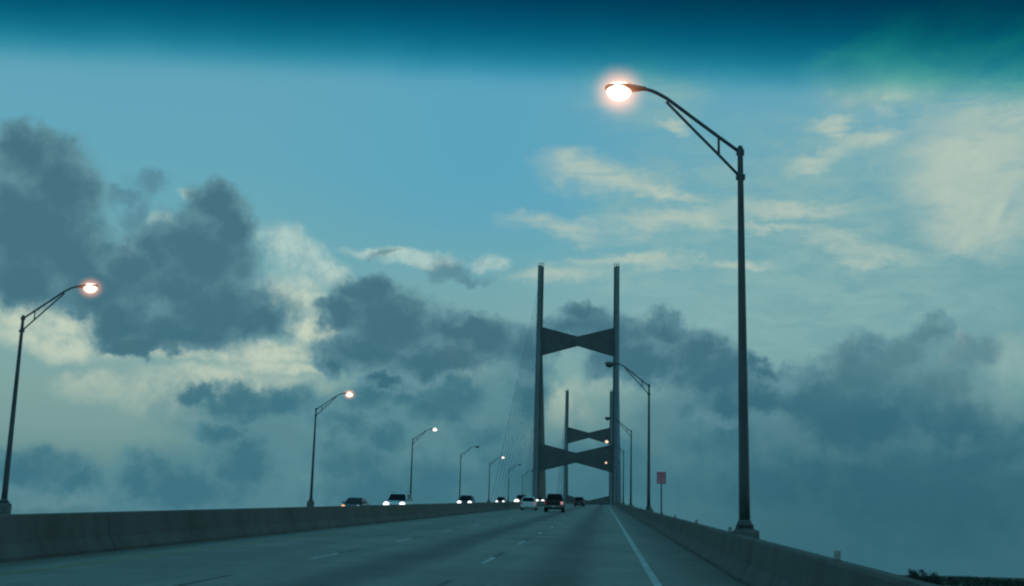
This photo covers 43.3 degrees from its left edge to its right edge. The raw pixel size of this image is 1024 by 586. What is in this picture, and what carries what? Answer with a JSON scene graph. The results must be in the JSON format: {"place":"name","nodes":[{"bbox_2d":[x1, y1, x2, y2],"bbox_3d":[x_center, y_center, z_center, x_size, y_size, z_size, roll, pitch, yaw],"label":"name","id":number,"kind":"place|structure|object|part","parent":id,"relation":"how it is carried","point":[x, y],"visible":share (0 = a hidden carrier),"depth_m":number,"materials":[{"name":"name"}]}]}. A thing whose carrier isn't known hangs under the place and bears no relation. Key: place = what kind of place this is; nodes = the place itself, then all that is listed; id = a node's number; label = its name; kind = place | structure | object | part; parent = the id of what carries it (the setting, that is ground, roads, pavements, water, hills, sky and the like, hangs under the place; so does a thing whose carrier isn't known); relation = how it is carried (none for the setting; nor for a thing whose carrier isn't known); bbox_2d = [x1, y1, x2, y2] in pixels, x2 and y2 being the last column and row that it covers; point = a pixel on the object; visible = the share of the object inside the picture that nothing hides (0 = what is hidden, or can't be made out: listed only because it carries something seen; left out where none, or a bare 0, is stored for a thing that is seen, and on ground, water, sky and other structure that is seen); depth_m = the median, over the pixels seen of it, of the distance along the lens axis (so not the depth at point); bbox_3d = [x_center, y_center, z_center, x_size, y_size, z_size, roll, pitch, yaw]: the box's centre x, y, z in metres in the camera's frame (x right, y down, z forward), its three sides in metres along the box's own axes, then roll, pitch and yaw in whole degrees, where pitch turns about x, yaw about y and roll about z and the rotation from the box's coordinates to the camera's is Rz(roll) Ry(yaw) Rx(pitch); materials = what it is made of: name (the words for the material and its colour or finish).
{"place":"outdoors","nodes":[
{"label":"outdoors","id":0,"kind":"place"},
{"bbox_2d":[0,504,744,585],"bbox_3d":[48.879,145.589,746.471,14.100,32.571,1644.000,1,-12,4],"label":"road","id":1,"kind":"structure","parent":0,"point":[590,546],"depth_m":29.54,"materials":[{"name":"grey asphalt"}]},
{"bbox_2d":[0,507,538,574],"bbox_3d":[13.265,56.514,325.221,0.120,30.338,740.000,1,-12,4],"label":"median edge line","id":2,"kind":"object","parent":1,"relation":"on","point":[192,550],"visible":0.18,"depth_m":29.84,"materials":[{"name":"yellow paint"}]},
{"bbox_2d":[174,509,585,585],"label":"contrast dashes","id":3,"kind":"object","parent":1,"relation":"on","point":[448,581],"visible":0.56,"depth_m":22.20,"materials":[{"name":"black paint"}]},
{"bbox_2d":[309,508,587,562],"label":"lane dashes","id":4,"kind":"object","parent":1,"relation":"on","point":[488,560],"visible":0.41,"depth_m":31.33,"materials":[{"name":"white paint"}]},
{"bbox_2d":[520,497,538,509],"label":"car","id":5,"kind":"object","parent":1,"relation":"on","point":[528,503],"visible":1,"depth_m":154.28,"materials":[{"name":"white paint"}]},
{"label":"rear window","id":6,"kind":"part","parent":5,"relation":"part of","materials":[{"name":"black glass"}]},
{"bbox_2d":[544,493,565,511],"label":"pickup truck","id":7,"kind":"object","parent":1,"relation":"on","point":[554,501],"visible":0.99,"depth_m":135.90,"materials":[{"name":"black paint"}]},
{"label":"rear window","id":8,"kind":"part","parent":7,"relation":"part of","materials":[{"name":"black glass"}]},
{"bbox_2d":[574,497,585,506],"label":"car","id":9,"kind":"object","parent":1,"relation":"on","point":[579,501],"visible":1,"depth_m":240.59,"materials":[{"name":"grey paint"}]},
{"bbox_2d":[608,505,661,585],"bbox_3d":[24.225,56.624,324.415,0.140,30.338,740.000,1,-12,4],"label":"edge line","id":10,"kind":"object","parent":1,"relation":"on","point":[652,576],"visible":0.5,"depth_m":31.43,"materials":[{"name":"white paint"}]},
{"bbox_2d":[0,0,1023,577],"label":"sky","id":11,"kind":"structure","parent":0,"point":[276,210],"materials":[{"name":"blue"}]},
{"bbox_2d":[901,575,1023,585],"bbox_3d":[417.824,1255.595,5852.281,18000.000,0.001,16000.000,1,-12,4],"label":"ground","id":12,"kind":"structure","parent":0,"point":[1000,578],"depth_m":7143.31,"materials":[{"name":"green plant"}]},
{"bbox_2d":[491,262,620,503],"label":"bridge tower","id":13,"kind":"structure","parent":12,"relation":"on","point":[544,456],"depth_m":617.11,"materials":[{"name":"concrete"}]},
{"bbox_2d":[556,388,612,504],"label":"bridge tower","id":14,"kind":"structure","parent":12,"relation":"on","point":[571,435],"depth_m":1079.46,"materials":[{"name":"concrete"}]},
{"bbox_2d":[907,568,941,583],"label":"tree","id":15,"kind":"object","parent":12,"relation":"on","point":[915,574],"visible":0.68,"depth_m":574.67,"materials":[{"name":"green plant"}]},
{"bbox_3d":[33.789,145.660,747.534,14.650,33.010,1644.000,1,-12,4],"label":"opposing road","id":16,"kind":"structure","parent":0,"visible":0},
{"bbox_2d":[341,497,369,505],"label":"car","id":17,"kind":"object","parent":16,"relation":"on","point":[353,501],"visible":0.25,"depth_m":115.94,"materials":[{"name":"grey paint"}]},
{"bbox_2d":[383,492,412,504],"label":"car","id":18,"kind":"object","parent":16,"relation":"on","point":[394,498],"visible":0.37,"depth_m":111.87,"materials":[{"name":"white paint"}]},
{"bbox_2d":[457,495,474,502],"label":"car","id":19,"kind":"object","parent":16,"relation":"on","point":[466,499],"visible":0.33,"depth_m":173.05,"materials":[{"name":"black paint"}]},
{"bbox_2d":[495,497,505,501],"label":"car","id":20,"kind":"object","parent":16,"relation":"on","point":[501,499],"visible":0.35,"depth_m":275.74,"materials":[{"name":"black paint"}]},
{"bbox_2d":[514,495,526,501],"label":"van","id":21,"kind":"object","parent":16,"relation":"on","point":[519,497],"visible":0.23,"depth_m":236.56,"materials":[{"name":"red paint"}]},
{"bbox_3d":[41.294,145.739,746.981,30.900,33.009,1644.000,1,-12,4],"label":"bridge deck","id":22,"kind":"structure","parent":0,"visible":0},
{"bbox_2d":[0,284,98,513],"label":"street lamp","id":23,"kind":"object","parent":22,"relation":"on","point":[5,506],"visible":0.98,"depth_m":60.03,"materials":[{"name":"metal"}]},
{"bbox_2d":[0,501,572,562],"bbox_3d":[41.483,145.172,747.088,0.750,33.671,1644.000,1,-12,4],"label":"median barrier","id":24,"kind":"object","parent":22,"relation":"on","point":[34,536],"visible":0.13,"depth_m":35.29,"materials":[{"name":"concrete"}]},
{"bbox_2d":[307,392,352,506],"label":"street lamp","id":25,"kind":"object","parent":22,"relation":"on","point":[310,502],"visible":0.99,"depth_m":121.85,"materials":[{"name":"metal"}]},
{"bbox_2d":[410,428,436,494],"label":"street lamp","id":26,"kind":"object","parent":22,"relation":"on","point":[434,429],"visible":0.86,"depth_m":183.99,"materials":[{"name":"metal"}]},
{"bbox_2d":[458,446,478,500],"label":"street lamp","id":27,"kind":"object","parent":22,"relation":"on","point":[460,470],"visible":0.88,"depth_m":245.72,"materials":[{"name":"metal"}]},
{"bbox_2d":[487,457,503,501],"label":"street lamp","id":28,"kind":"object","parent":22,"relation":"on","point":[488,500],"visible":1,"depth_m":307.42,"materials":[{"name":"metal"}]},
{"bbox_2d":[507,464,520,501],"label":"street lamp","id":29,"kind":"object","parent":22,"relation":"on","point":[508,483],"visible":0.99,"depth_m":369.13,"materials":[{"name":"metal"}]},
{"bbox_2d":[612,502,939,585],"bbox_3d":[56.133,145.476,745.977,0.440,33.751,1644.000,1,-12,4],"label":"concrete parapet","id":30,"kind":"structure","parent":22,"relation":"on","point":[746,560],"depth_m":22.06,"materials":[{"name":"grey concrete"}]},
{"bbox_2d":[605,462,617,502],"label":"street lamp","id":31,"kind":"object","parent":30,"relation":"on","point":[616,480],"visible":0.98,"depth_m":337.94,"materials":[{"name":"metal"}]},
{"bbox_2d":[605,454,619,502],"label":"street lamp","id":32,"kind":"object","parent":30,"relation":"on","point":[619,477],"visible":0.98,"depth_m":276.15,"materials":[{"name":"metal"}]},
{"bbox_2d":[605,440,624,503],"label":"street lamp","id":33,"kind":"object","parent":30,"relation":"on","point":[606,441],"visible":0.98,"depth_m":214.64,"materials":[{"name":"metal"}]},
{"bbox_2d":[605,417,632,505],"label":"street lamp","id":34,"kind":"object","parent":30,"relation":"on","point":[609,418],"visible":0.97,"depth_m":152.68,"materials":[{"name":"metal"}]},
{"bbox_2d":[605,362,652,510],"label":"street lamp","id":35,"kind":"object","parent":30,"relation":"on","point":[610,365],"visible":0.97,"depth_m":90.92,"materials":[{"name":"metal"}]},
{"bbox_2d":[657,472,665,513],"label":"road sign","id":36,"kind":"object","parent":30,"relation":"on","point":[661,478],"visible":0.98,"depth_m":65.52,"materials":[{"name":"metal"}]},
{"bbox_2d":[605,82,759,538],"bbox_3d":[3.527,0.385,29.329,3.960,12.099,1.600,1,-12,4],"label":"street lamp","id":37,"kind":"object","parent":30,"relation":"on","point":[619,91],"visible":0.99,"depth_m":29.13,"materials":[{"name":"metal"}]},
{"bbox_2d":[833,550,841,560],"bbox_3d":[3.960,3.199,15.691,0.090,0.129,0.060,1,-12,4],"label":"barrier reflector","id":38,"kind":"object","parent":30,"relation":"on","point":[837,555],"visible":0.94,"depth_m":15.68,"materials":[{"name":"plastic"}]}
]}

